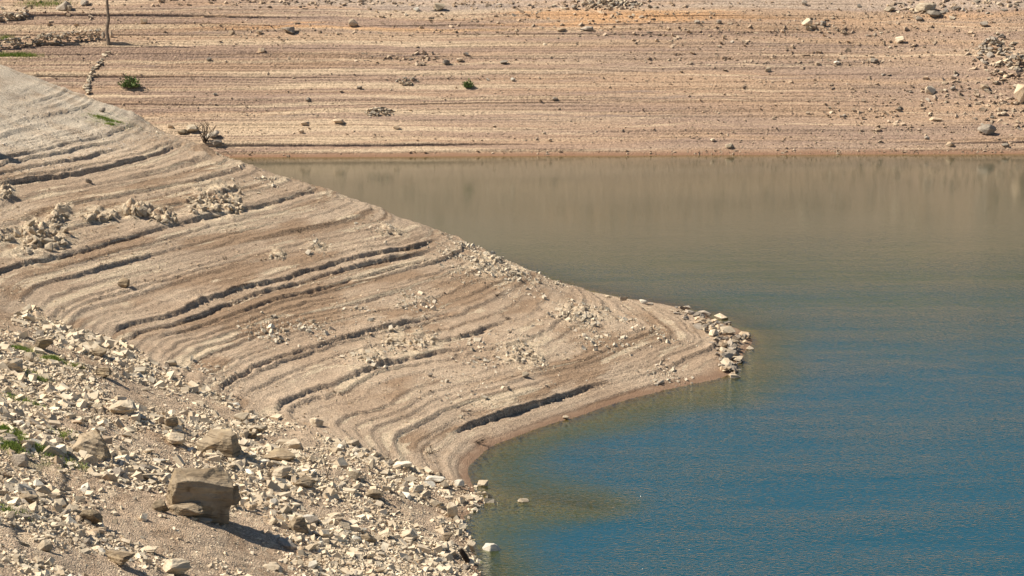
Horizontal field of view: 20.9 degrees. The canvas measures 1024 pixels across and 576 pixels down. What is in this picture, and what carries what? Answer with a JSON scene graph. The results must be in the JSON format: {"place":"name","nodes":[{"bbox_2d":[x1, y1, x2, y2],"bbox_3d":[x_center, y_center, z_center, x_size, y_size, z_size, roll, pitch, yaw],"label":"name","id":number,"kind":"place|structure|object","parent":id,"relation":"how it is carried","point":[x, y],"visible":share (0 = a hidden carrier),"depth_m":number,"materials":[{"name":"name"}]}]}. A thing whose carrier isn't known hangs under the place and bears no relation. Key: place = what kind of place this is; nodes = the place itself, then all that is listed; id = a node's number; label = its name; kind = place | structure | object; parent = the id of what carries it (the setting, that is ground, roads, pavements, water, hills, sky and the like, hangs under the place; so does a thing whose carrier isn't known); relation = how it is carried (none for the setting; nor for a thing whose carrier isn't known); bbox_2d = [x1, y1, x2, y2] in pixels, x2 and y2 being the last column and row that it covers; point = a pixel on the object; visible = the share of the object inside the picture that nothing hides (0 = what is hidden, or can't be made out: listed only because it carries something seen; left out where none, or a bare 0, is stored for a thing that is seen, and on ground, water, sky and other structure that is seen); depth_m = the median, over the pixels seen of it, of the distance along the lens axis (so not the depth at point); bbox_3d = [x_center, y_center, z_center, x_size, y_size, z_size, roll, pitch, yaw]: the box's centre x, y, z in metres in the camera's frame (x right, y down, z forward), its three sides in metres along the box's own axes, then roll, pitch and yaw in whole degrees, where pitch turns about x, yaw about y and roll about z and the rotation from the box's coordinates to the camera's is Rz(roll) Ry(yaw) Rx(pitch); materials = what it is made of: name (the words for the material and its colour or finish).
{"place":"outdoors","nodes":[
{"label":"outdoors","id":0,"kind":"place"},
{"bbox_2d":[0,65,765,575],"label":"terraced shore ground","id":1,"kind":"structure","parent":0,"point":[600,379],"depth_m":97.24,"materials":[{"name":"beige soil"}]},
{"bbox_2d":[0,188,11,198],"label":"eroded outcrop","id":2,"kind":"object","parent":1,"relation":"on","point":[4,193],"visible":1,"depth_m":103.50,"materials":[{"name":"stone"}]},
{"bbox_2d":[2,358,22,371],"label":"rock","id":3,"kind":"object","parent":1,"relation":"on","point":[16,364],"visible":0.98,"depth_m":79.23,"materials":[{"name":"stone"}]},
{"bbox_2d":[11,454,28,467],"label":"rock","id":4,"kind":"object","parent":1,"relation":"on","point":[19,460],"visible":1,"depth_m":67.01,"materials":[{"name":"grey stone"}]},
{"bbox_2d":[13,484,33,491],"bbox_3d":[-11.447,4.723,64.709,0.586,0.337,0.501,2,-2,-27],"label":"loose stone","id":5,"kind":"object","parent":1,"relation":"on","point":[18,487],"visible":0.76,"depth_m":64.53,"materials":[{"name":"beige stone"}]},
{"bbox_2d":[19,493,38,502],"bbox_3d":[-11.086,4.825,63.493,0.554,0.245,0.443,0,10,0],"label":"rock","id":6,"kind":"object","parent":1,"relation":"on","point":[29,498],"visible":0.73,"depth_m":63.33,"materials":[{"name":"stone"}]},
{"bbox_2d":[32,479,43,486],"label":"loose stone","id":7,"kind":"object","parent":1,"relation":"on","point":[37,483],"visible":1,"depth_m":65.58,"materials":[{"name":"white stone"}]},
{"bbox_2d":[13,219,67,253],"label":"eroded outcrop","id":8,"kind":"object","parent":1,"relation":"on","point":[49,242],"visible":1,"depth_m":98.60,"materials":[{"name":"stone"}]},
{"bbox_2d":[35,338,52,349],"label":"rock","id":9,"kind":"object","parent":1,"relation":"on","point":[42,343],"visible":0.98,"depth_m":83.97,"materials":[{"name":"stone"}]},
{"bbox_2d":[36,487,51,493],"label":"loose stone","id":10,"kind":"object","parent":1,"relation":"on","point":[45,490],"visible":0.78,"depth_m":65.11,"materials":[{"name":"stone"}]},
{"bbox_2d":[37,540,52,551],"bbox_3d":[-9.858,5.444,58.467,0.341,0.260,0.272,3,10,17],"label":"rock","id":11,"kind":"object","parent":1,"relation":"on","point":[45,545],"visible":1,"depth_m":58.39,"materials":[{"name":"stone"}]},
{"bbox_2d":[0,344,103,522],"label":"grass","id":12,"kind":"structure","parent":1,"relation":"on","point":[12,445],"depth_m":69.41,"materials":[{"name":"green plant"}]},
{"bbox_2d":[42,445,62,456],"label":"loose stone","id":13,"kind":"object","parent":1,"relation":"on","point":[49,449],"visible":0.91,"depth_m":68.87,"materials":[{"name":"stone"}]},
{"bbox_2d":[54,455,64,465],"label":"loose stone","id":14,"kind":"object","parent":1,"relation":"on","point":[58,460],"visible":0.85,"depth_m":68.42,"materials":[{"name":"beige stone"}]},
{"bbox_2d":[51,207,69,226],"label":"eroded outcrop","id":15,"kind":"object","parent":1,"relation":"on","point":[64,210],"visible":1,"depth_m":101.86,"materials":[{"name":"stone"}]},
{"bbox_2d":[66,503,78,512],"bbox_3d":[-10.290,5.194,64.656,0.355,0.249,0.415,4,11,24],"label":"loose stone","id":16,"kind":"object","parent":1,"relation":"on","point":[73,508],"visible":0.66,"depth_m":64.61,"materials":[{"name":"stone"}]},
{"bbox_2d":[0,85,173,178],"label":"crest gravel","id":17,"kind":"structure","parent":1,"relation":"on","point":[56,130],"depth_m":115.58,"materials":[{"name":"beige gravel"}]},
{"bbox_2d":[79,509,102,524],"bbox_3d":[-9.652,5.294,63.828,0.507,0.416,0.405,3,10,17],"label":"rock","id":18,"kind":"object","parent":1,"relation":"on","point":[95,517],"visible":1,"depth_m":63.70,"materials":[{"name":"stone"}]},
{"bbox_2d":[72,429,110,461],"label":"boulder","id":19,"kind":"object","parent":1,"relation":"on","point":[92,442],"visible":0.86,"depth_m":70.20,"materials":[{"name":"stone"}]},
{"bbox_2d":[84,454,98,464],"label":"loose stone","id":20,"kind":"object","parent":1,"relation":"on","point":[92,459],"visible":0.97,"depth_m":69.44,"materials":[{"name":"stone"}]},
{"bbox_2d":[90,346,106,356],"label":"rock","id":21,"kind":"object","parent":1,"relation":"on","point":[99,351],"visible":1,"depth_m":86.10,"materials":[{"name":"stone"}]},
{"bbox_2d":[81,209,116,222],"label":"eroded outcrop","id":22,"kind":"object","parent":1,"relation":"on","point":[90,217],"visible":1,"depth_m":103.11,"materials":[{"name":"stone"}]},
{"bbox_2d":[95,367,111,376],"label":"rock","id":23,"kind":"object","parent":1,"relation":"on","point":[104,371],"visible":0.96,"depth_m":82.47,"materials":[{"name":"stone"}]},
{"bbox_2d":[102,436,112,443],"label":"loose stone","id":24,"kind":"object","parent":1,"relation":"on","point":[108,439],"visible":0.4,"depth_m":72.53,"materials":[{"name":"beige stone"}]},
{"bbox_2d":[88,113,129,125],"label":"crest grass","id":25,"kind":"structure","parent":1,"relation":"on","point":[107,119],"depth_m":119.90,"materials":[{"name":"green plant"}]},
{"bbox_2d":[101,474,117,482],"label":"loose stone","id":26,"kind":"object","parent":1,"relation":"on","point":[110,477],"visible":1,"depth_m":68.39,"materials":[{"name":"stone"}]},
{"bbox_2d":[111,467,124,476],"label":"loose stone","id":27,"kind":"object","parent":1,"relation":"on","point":[118,470],"visible":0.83,"depth_m":69.22,"materials":[{"name":"beige stone"}]},
{"bbox_2d":[105,550,135,564],"bbox_3d":[-8.437,5.829,60.069,0.524,0.267,0.689,-8,13,-38],"label":"rock","id":28,"kind":"object","parent":1,"relation":"on","point":[119,557],"visible":1,"depth_m":59.88,"materials":[{"name":"stone"}]},
{"bbox_2d":[118,277,129,287],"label":"rock","id":29,"kind":"object","parent":1,"relation":"on","point":[123,282],"visible":1,"depth_m":96.27,"materials":[{"name":"stone"}]},
{"bbox_2d":[122,203,151,217],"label":"eroded outcrop","id":30,"kind":"object","parent":1,"relation":"on","point":[140,211],"visible":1,"depth_m":104.70,"materials":[{"name":"stone"}]},
{"bbox_2d":[140,545,157,552],"bbox_3d":[-8.255,5.948,62.966,0.417,0.187,0.333,2,10,14],"label":"rock","id":31,"kind":"object","parent":1,"relation":"on","point":[148,549],"visible":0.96,"depth_m":62.88,"materials":[{"name":"stone"}]},
{"bbox_2d":[152,499,168,512],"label":"rock","id":32,"kind":"object","parent":1,"relation":"on","point":[159,505],"visible":1,"depth_m":67.22,"materials":[{"name":"stone"}]},
{"bbox_2d":[148,211,177,223],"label":"eroded outcrop","id":33,"kind":"object","parent":1,"relation":"on","point":[162,220],"visible":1,"depth_m":104.83,"materials":[{"name":"stone"}]},
{"bbox_2d":[164,416,177,427],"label":"rock","id":34,"kind":"object","parent":1,"relation":"on","point":[171,421],"visible":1,"depth_m":78.08,"materials":[{"name":"stone"}]},
{"bbox_2d":[164,432,185,444],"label":"rock","id":35,"kind":"object","parent":1,"relation":"on","point":[174,438],"visible":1,"depth_m":76.26,"materials":[{"name":"stone"}]},
{"bbox_2d":[163,558,190,574],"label":"rock","id":36,"kind":"object","parent":1,"relation":"on","point":[175,566],"visible":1,"depth_m":61.31,"materials":[{"name":"stone"}]},
{"bbox_2d":[168,502,203,516],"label":"boulder","id":37,"kind":"object","parent":1,"relation":"on","point":[190,509],"visible":1,"depth_m":67.56,"materials":[{"name":"stone"}]},
{"bbox_2d":[166,467,232,523],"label":"boulder","id":38,"kind":"object","parent":1,"relation":"on","point":[210,489],"visible":0.88,"depth_m":68.03,"materials":[{"name":"stone"}]},
{"bbox_2d":[196,516,212,522],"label":"loose stone","id":39,"kind":"object","parent":1,"relation":"on","point":[203,519],"visible":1,"depth_m":67.67,"materials":[{"name":"stone"}]},
{"bbox_2d":[206,455,220,461],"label":"loose stone","id":40,"kind":"object","parent":1,"relation":"on","point":[216,458],"visible":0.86,"depth_m":75.36,"materials":[{"name":"stone"}]},
{"bbox_2d":[187,183,243,217],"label":"eroded outcrop","id":41,"kind":"object","parent":1,"relation":"on","point":[237,201],"visible":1,"depth_m":108.21,"materials":[{"name":"stone"}]},
{"bbox_2d":[196,428,241,458],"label":"boulder","id":42,"kind":"object","parent":1,"relation":"on","point":[224,442],"visible":0.92,"depth_m":76.43,"materials":[{"name":"stone"}]},
{"bbox_2d":[232,485,240,507],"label":"boulder","id":43,"kind":"object","parent":1,"relation":"on","point":[236,496],"visible":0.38,"depth_m":70.86,"materials":[{"name":"stone"}]},
{"bbox_2d":[0,316,480,575],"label":"slope gravel","id":44,"kind":"structure","parent":1,"relation":"on","point":[188,467],"depth_m":73.80,"materials":[{"name":"beige gravel"}]},
{"bbox_2d":[234,412,249,421],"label":"rock","id":45,"kind":"object","parent":1,"relation":"on","point":[244,416],"visible":0.94,"depth_m":83.44,"materials":[{"name":"stone"}]},
{"bbox_2d":[0,304,505,575],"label":"rubble","id":46,"kind":"object","parent":1,"relation":"on","point":[444,551],"visible":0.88,"depth_m":74.83,"materials":[{"name":"stone"}]},
{"bbox_2d":[24,352,34,361],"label":"rock","id":47,"kind":"object","parent":46,"relation":"on","point":[29,356],"visible":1,"depth_m":81.17,"materials":[{"name":"stone"}]},
{"bbox_2d":[109,400,136,413],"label":"rock","id":48,"kind":"object","parent":46,"relation":"on","point":[124,406],"visible":1,"depth_m":77.53,"materials":[{"name":"stone"}]},
{"bbox_2d":[283,438,303,449],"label":"rock","id":49,"kind":"object","parent":46,"relation":"on","point":[295,443],"visible":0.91,"depth_m":80.93,"materials":[{"name":"stone"}]},
{"bbox_2d":[361,533,376,543],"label":"rock","id":50,"kind":"object","parent":46,"relation":"on","point":[368,537],"visible":1,"depth_m":72.21,"materials":[{"name":"stone"}]},
{"bbox_2d":[402,529,417,538],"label":"rock","id":51,"kind":"object","parent":46,"relation":"on","point":[409,533],"visible":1,"depth_m":74.07,"materials":[{"name":"stone"}]},
{"bbox_2d":[249,424,267,431],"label":"rock","id":52,"kind":"object","parent":1,"relation":"on","point":[260,428],"visible":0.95,"depth_m":82.01,"materials":[{"name":"stone"}]},
{"bbox_2d":[263,564,279,570],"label":"loose stone","id":53,"kind":"object","parent":1,"relation":"on","point":[272,567],"visible":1,"depth_m":65.97,"materials":[{"name":"stone"}]},
{"bbox_2d":[262,448,295,461],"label":"rock","id":54,"kind":"object","parent":1,"relation":"on","point":[279,454],"visible":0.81,"depth_m":78.32,"materials":[{"name":"stone"}]},
{"bbox_2d":[272,466,291,477],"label":"rock","id":55,"kind":"object","parent":1,"relation":"on","point":[281,472],"visible":0.93,"depth_m":75.94,"materials":[{"name":"stone"}]},
{"bbox_2d":[278,506,291,513],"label":"loose stone","id":56,"kind":"object","parent":1,"relation":"on","point":[286,509],"visible":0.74,"depth_m":71.95,"materials":[{"name":"stone"}]},
{"bbox_2d":[276,538,295,549],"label":"loose stone","id":57,"kind":"object","parent":1,"relation":"on","point":[287,543],"visible":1,"depth_m":68.54,"materials":[{"name":"grey stone"}]},
{"bbox_2d":[289,517,308,533],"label":"rock","id":58,"kind":"object","parent":1,"relation":"on","point":[298,524],"visible":1,"depth_m":70.16,"materials":[{"name":"stone"}]},
{"bbox_2d":[294,475,315,487],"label":"rock","id":59,"kind":"object","parent":1,"relation":"on","point":[306,481],"visible":0.99,"depth_m":75.49,"materials":[{"name":"stone"}]},
{"bbox_2d":[304,515,318,523],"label":"loose stone","id":60,"kind":"object","parent":1,"relation":"on","point":[312,519],"visible":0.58,"depth_m":71.66,"materials":[{"name":"beige stone"}]},
{"bbox_2d":[305,543,318,550],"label":"loose stone","id":61,"kind":"object","parent":1,"relation":"on","point":[309,547],"visible":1,"depth_m":68.87,"materials":[{"name":"stone"}]},
{"bbox_2d":[309,418,323,426],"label":"rock","id":62,"kind":"object","parent":1,"relation":"on","point":[316,422],"visible":1,"depth_m":85.28,"materials":[{"name":"stone"}]},
{"bbox_2d":[326,512,344,520],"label":"rock","id":63,"kind":"object","parent":1,"relation":"on","point":[338,516],"visible":0.91,"depth_m":73.39,"materials":[{"name":"stone"}]},
{"bbox_2d":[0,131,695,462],"bbox_3d":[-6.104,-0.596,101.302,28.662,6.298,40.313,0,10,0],"label":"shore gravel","id":64,"kind":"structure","parent":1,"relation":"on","point":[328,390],"depth_m":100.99,"materials":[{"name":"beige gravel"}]},
{"bbox_2d":[347,439,359,446],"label":"rock","id":65,"kind":"object","parent":1,"relation":"on","point":[354,442],"visible":1,"depth_m":83.07,"materials":[{"name":"stone"}]},
{"bbox_2d":[347,470,361,479],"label":"rock","id":66,"kind":"object","parent":1,"relation":"on","point":[355,475],"visible":1,"depth_m":78.26,"materials":[{"name":"stone"}]},
{"bbox_2d":[358,348,387,360],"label":"eroded outcrop","id":67,"kind":"object","parent":1,"relation":"on","point":[373,359],"visible":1,"depth_m":93.75,"materials":[{"name":"stone"}]},
{"bbox_2d":[365,489,382,499],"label":"rock","id":68,"kind":"object","parent":1,"relation":"on","point":[374,494],"visible":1,"depth_m":77.05,"materials":[{"name":"stone"}]},
{"bbox_2d":[379,228,400,235],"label":"eroded outcrop","id":69,"kind":"object","parent":1,"relation":"on","point":[386,230],"visible":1,"depth_m":110.28,"materials":[{"name":"stone"}]},
{"bbox_2d":[393,461,411,466],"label":"rock","id":70,"kind":"object","parent":1,"relation":"on","point":[405,463],"visible":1,"depth_m":82.24,"materials":[{"name":"white stone"}]},
{"bbox_2d":[385,334,437,349],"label":"eroded outcrop","id":71,"kind":"object","parent":1,"relation":"on","point":[432,339],"visible":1,"depth_m":96.52,"materials":[{"name":"stone"}]},
{"bbox_2d":[125,126,700,434],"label":"rubble crust","id":72,"kind":"object","parent":1,"relation":"on","point":[497,259],"visible":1,"depth_m":99.97},
{"bbox_2d":[412,485,423,492],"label":"loose stone","id":73,"kind":"object","parent":1,"relation":"on","point":[420,488],"visible":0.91,"depth_m":80.03,"materials":[{"name":"stone"}]},
{"bbox_2d":[425,475,444,482],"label":"rock","id":74,"kind":"object","parent":1,"relation":"on","point":[436,479],"visible":1,"depth_m":81.51,"materials":[{"name":"white stone"}]},
{"bbox_2d":[429,499,443,506],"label":"loose stone","id":75,"kind":"object","parent":1,"relation":"on","point":[435,503],"visible":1,"depth_m":79.17,"materials":[{"name":"stone"}]},
{"bbox_2d":[442,532,452,540],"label":"rock","id":76,"kind":"object","parent":1,"relation":"on","point":[446,536],"visible":0.97,"depth_m":75.18,"materials":[{"name":"stone"}]},
{"bbox_2d":[447,502,457,517],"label":"rock","id":77,"kind":"object","parent":1,"relation":"on","point":[452,510],"visible":1,"depth_m":78.47,"materials":[{"name":"stone"}]},
{"bbox_2d":[454,479,463,487],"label":"rock","id":78,"kind":"object","parent":1,"relation":"on","point":[459,483],"visible":1,"depth_m":81.80,"materials":[{"name":"white stone"}]},
{"bbox_2d":[459,548,469,562],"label":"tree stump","id":79,"kind":"object","parent":1,"relation":"on","point":[464,555],"visible":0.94,"depth_m":73.92,"materials":[{"name":"brown wood"}]},
{"bbox_2d":[466,540,476,550],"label":"rock","id":80,"kind":"object","parent":1,"relation":"on","point":[471,544],"visible":1,"depth_m":75.51,"materials":[{"name":"stone"}]},
{"bbox_2d":[505,349,543,363],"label":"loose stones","id":81,"kind":"object","parent":1,"relation":"on","point":[536,357],"visible":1,"depth_m":96.50,"materials":[{"name":"stone"}]},
{"bbox_2d":[559,305,610,322],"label":"rocks","id":82,"kind":"object","parent":1,"relation":"on","point":[584,319],"visible":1,"depth_m":103.35,"materials":[{"name":"stone"}]},
{"bbox_2d":[714,313,727,320],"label":"spit stone","id":83,"kind":"object","parent":1,"relation":"on","point":[719,316],"visible":1,"depth_m":109.62,"materials":[{"name":"stone"}]},
{"bbox_2d":[721,358,731,366],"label":"spit stone","id":84,"kind":"object","parent":1,"relation":"on","point":[726,362],"visible":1,"depth_m":99.92,"materials":[{"name":"stone"}]},
{"bbox_2d":[720,325,735,334],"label":"rock","id":85,"kind":"object","parent":1,"relation":"on","point":[729,330],"visible":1,"depth_m":105.30,"materials":[{"name":"stone"}]},
{"bbox_2d":[0,0,1023,159],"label":"bank ground","id":86,"kind":"structure","parent":0,"point":[175,77],"depth_m":170.41,"materials":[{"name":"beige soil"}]},
{"bbox_2d":[0,7,28,20],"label":"dry stone wall","id":87,"kind":"structure","parent":86,"relation":"on","point":[10,15],"depth_m":177.30,"materials":[{"name":"stone"}]},
{"bbox_2d":[0,0,74,59],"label":"bank grass","id":88,"kind":"structure","parent":86,"relation":"on","point":[18,54],"depth_m":172.21,"materials":[{"name":"green plant"}]},
{"bbox_2d":[0,28,101,48],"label":"dry stone wall","id":89,"kind":"structure","parent":86,"relation":"on","point":[55,38],"depth_m":173.70,"materials":[{"name":"stone"}]},
{"bbox_2d":[56,1,70,10],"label":"rock","id":90,"kind":"object","parent":86,"relation":"on","point":[63,5],"visible":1,"depth_m":178.69,"materials":[{"name":"grey stone"}]},
{"bbox_2d":[82,51,110,93],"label":"dry stone wall","id":91,"kind":"structure","parent":86,"relation":"on","point":[86,87],"depth_m":169.45,"materials":[{"name":"stone"}]},
{"bbox_2d":[105,0,110,45],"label":"dead tree","id":92,"kind":"object","parent":86,"relation":"on","point":[107,27],"visible":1,"depth_m":173.78,"materials":[{"name":"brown wood"}]},
{"bbox_2d":[117,73,141,87],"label":"bush","id":93,"kind":"object","parent":86,"relation":"on","point":[128,83],"visible":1,"depth_m":168.04,"materials":[{"name":"green plant"}]},
{"bbox_2d":[186,124,197,131],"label":"rock","id":94,"kind":"object","parent":86,"relation":"on","point":[191,128],"visible":0.91,"depth_m":162.44,"materials":[{"name":"stone"}]},
{"bbox_2d":[194,120,215,143],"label":"dead shrub","id":95,"kind":"object","parent":86,"relation":"on","point":[204,135],"visible":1,"depth_m":160.86,"materials":[{"name":"brown plant"}]},
{"bbox_2d":[434,3,444,10],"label":"rock","id":96,"kind":"object","parent":86,"relation":"on","point":[438,6],"visible":1,"depth_m":179.81,"materials":[{"name":"stone"}]},
{"bbox_2d":[802,18,812,25],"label":"rock","id":97,"kind":"object","parent":86,"relation":"on","point":[807,21],"visible":1,"depth_m":177.99,"materials":[{"name":"stone"}]},
{"bbox_2d":[914,3,935,11],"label":"rock","id":98,"kind":"object","parent":86,"relation":"on","point":[921,7],"visible":1,"depth_m":180.04,"materials":[{"name":"stone"}]},
{"bbox_2d":[925,86,935,93],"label":"rock","id":99,"kind":"object","parent":86,"relation":"on","point":[930,89],"visible":1,"depth_m":168.91,"materials":[{"name":"stone"}]},
{"bbox_2d":[927,10,940,16],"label":"rock","id":100,"kind":"object","parent":86,"relation":"on","point":[933,13],"visible":1,"depth_m":179.11,"materials":[{"name":"grey stone"}]},
{"bbox_2d":[977,124,996,134],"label":"rock","id":101,"kind":"object","parent":86,"relation":"on","point":[988,129],"visible":1,"depth_m":163.45,"materials":[{"name":"grey stone"}]},
{"bbox_2d":[1014,84,1023,102],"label":"rock","id":102,"kind":"object","parent":86,"relation":"on","point":[1019,92],"visible":1,"depth_m":167.45,"materials":[{"name":"stone"}]},
{"bbox_2d":[241,154,1023,575],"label":"lake water","id":103,"kind":"structure","parent":0,"point":[865,416],"depth_m":101.43,"materials":[{"name":"blue liquid"}]},
{"bbox_2d":[477,480,488,488],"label":"rock","id":104,"kind":"object","parent":103,"relation":"in","point":[482,483],"visible":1,"depth_m":82.75,"materials":[{"name":"stone"}]},
{"bbox_2d":[482,543,499,552],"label":"rock","id":105,"kind":"object","parent":103,"relation":"in","point":[490,547],"visible":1,"depth_m":75.54,"materials":[{"name":"white stone"}]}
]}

